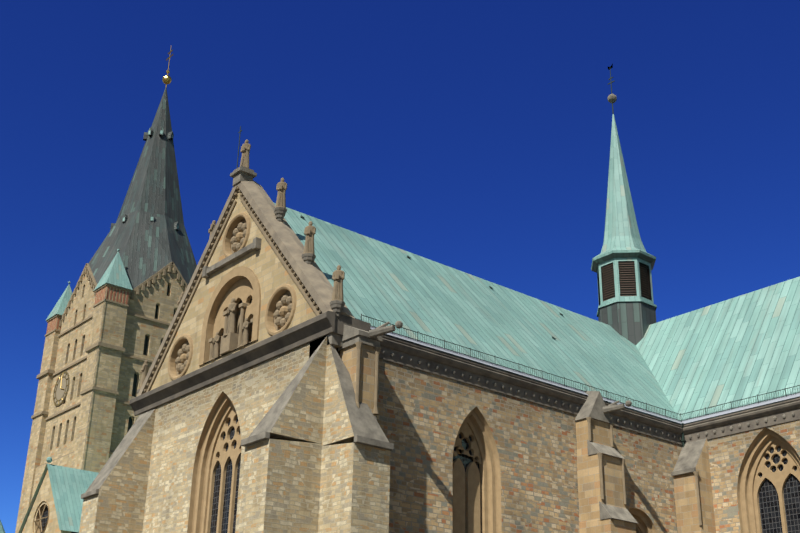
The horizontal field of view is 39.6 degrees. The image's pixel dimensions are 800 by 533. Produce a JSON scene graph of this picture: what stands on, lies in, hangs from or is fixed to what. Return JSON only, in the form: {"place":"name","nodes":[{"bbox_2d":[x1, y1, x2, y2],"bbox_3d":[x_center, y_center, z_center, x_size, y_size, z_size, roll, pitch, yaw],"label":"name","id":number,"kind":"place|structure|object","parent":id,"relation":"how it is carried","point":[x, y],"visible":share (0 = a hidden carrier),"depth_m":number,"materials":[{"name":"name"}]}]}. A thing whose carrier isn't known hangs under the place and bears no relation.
{"place":"outdoors","nodes":[
{"label":"outdoors","id":0,"kind":"place"},
{"bbox_2d":[0,0,799,532],"label":"sky","id":1,"kind":"structure","parent":0,"point":[473,137],"materials":[{"name":"blue"}]},
{"label":"ground","id":2,"kind":"structure","parent":0,"visible":0},
{"bbox_2d":[0,457,98,532],"bbox_3d":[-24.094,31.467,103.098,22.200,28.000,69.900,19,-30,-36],"label":"gable","id":3,"kind":"structure","parent":2,"relation":"on","point":[56,504],"depth_m":107.88,"materials":[{"name":"teal metal"}]},
{"bbox_2d":[15,249,187,532],"bbox_3d":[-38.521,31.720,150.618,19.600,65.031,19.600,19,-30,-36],"label":"tower","id":4,"kind":"structure","parent":2,"relation":"on","point":[135,325],"depth_m":150.27,"materials":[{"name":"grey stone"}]},
{"bbox_2d":[89,48,196,288],"bbox_3d":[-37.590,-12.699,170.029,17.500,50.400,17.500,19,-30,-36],"label":"spire","id":5,"kind":"structure","parent":4,"relation":"on","point":[147,236],"depth_m":163.22,"materials":[{"name":"grey metal"}]},
{"bbox_2d":[142,189,338,532],"bbox_3d":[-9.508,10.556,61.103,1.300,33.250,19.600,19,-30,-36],"label":"gable wall","id":6,"kind":"structure","parent":2,"relation":"on","point":[195,478],"depth_m":62.55,"materials":[{"name":"beige stone"}]},
{"bbox_2d":[129,126,370,415],"bbox_3d":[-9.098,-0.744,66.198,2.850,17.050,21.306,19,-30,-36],"label":"gable trim","id":7,"kind":"structure","parent":6,"relation":"attached to","point":[334,315],"depth_m":63.53,"materials":[{"name":"brown stone"}]},
{"bbox_2d":[79,321,715,532],"bbox_3d":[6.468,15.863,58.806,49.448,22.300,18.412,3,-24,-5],"label":"buttresses","id":8,"kind":"structure","parent":2,"relation":"on","point":[317,445],"depth_m":53.88,"materials":[{"name":"beige stone"}]},
{"bbox_2d":[309,336,682,532],"bbox_3d":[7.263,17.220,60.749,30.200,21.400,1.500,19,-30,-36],"label":"side wall","id":9,"kind":"structure","parent":2,"relation":"on","point":[466,458],"depth_m":60.79,"materials":[{"name":"beige stone"}]},
{"bbox_2d":[273,202,799,424],"bbox_3d":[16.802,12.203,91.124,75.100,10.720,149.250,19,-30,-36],"label":"roofs","id":10,"kind":"structure","parent":9,"relation":"on","point":[747,345],"depth_m":72.98,"materials":[{"name":"teal metal"}]},
{"bbox_2d":[591,64,656,344],"bbox_3d":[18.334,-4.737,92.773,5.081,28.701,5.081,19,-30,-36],"label":"ridge turret","id":11,"kind":"object","parent":10,"relation":"on","point":[623,263],"visible":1,"depth_m":89.03,"materials":[{"name":"teal metal"}]},
{"bbox_2d":[707,420,799,532],"bbox_3d":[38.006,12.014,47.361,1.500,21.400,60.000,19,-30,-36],"label":"choir wall","id":12,"kind":"structure","parent":2,"relation":"on","point":[755,478],"depth_m":67.81,"materials":[{"name":"beige stone"}]},
{"bbox_2d":[379,335,799,444],"bbox_3d":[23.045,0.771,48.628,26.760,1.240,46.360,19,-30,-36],"label":"eave cornice","id":13,"kind":"structure","parent":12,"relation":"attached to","point":[411,355],"depth_m":65.41,"materials":[{"name":"stone"}]},
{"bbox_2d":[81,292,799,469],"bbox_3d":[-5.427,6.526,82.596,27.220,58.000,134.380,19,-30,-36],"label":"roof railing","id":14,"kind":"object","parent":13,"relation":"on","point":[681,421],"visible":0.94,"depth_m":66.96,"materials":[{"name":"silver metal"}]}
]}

